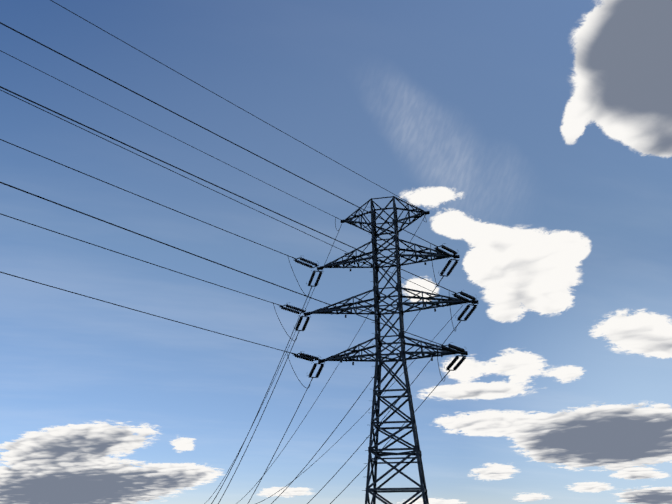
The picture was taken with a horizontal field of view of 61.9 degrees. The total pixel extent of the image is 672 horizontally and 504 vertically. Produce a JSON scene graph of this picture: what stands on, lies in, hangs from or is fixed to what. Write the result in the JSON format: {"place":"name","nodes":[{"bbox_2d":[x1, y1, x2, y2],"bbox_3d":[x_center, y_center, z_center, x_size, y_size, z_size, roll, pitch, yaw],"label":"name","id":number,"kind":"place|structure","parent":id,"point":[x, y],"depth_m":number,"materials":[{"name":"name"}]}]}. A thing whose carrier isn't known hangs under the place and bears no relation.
{"place":"outdoors","nodes":[
{"label":"outdoors","id":0,"kind":"place"},
{"bbox_2d":[0,0,478,503],"bbox_3d":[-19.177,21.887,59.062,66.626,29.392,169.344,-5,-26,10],"label":"transmission tower","id":1,"kind":"structure","parent":0,"point":[402,353],"depth_m":33.25,"materials":[{"name":"metal"}]},
{"bbox_2d":[0,0,671,503],"label":"sky","id":2,"kind":"structure","parent":0,"point":[534,137],"materials":[{"name":"blue"}]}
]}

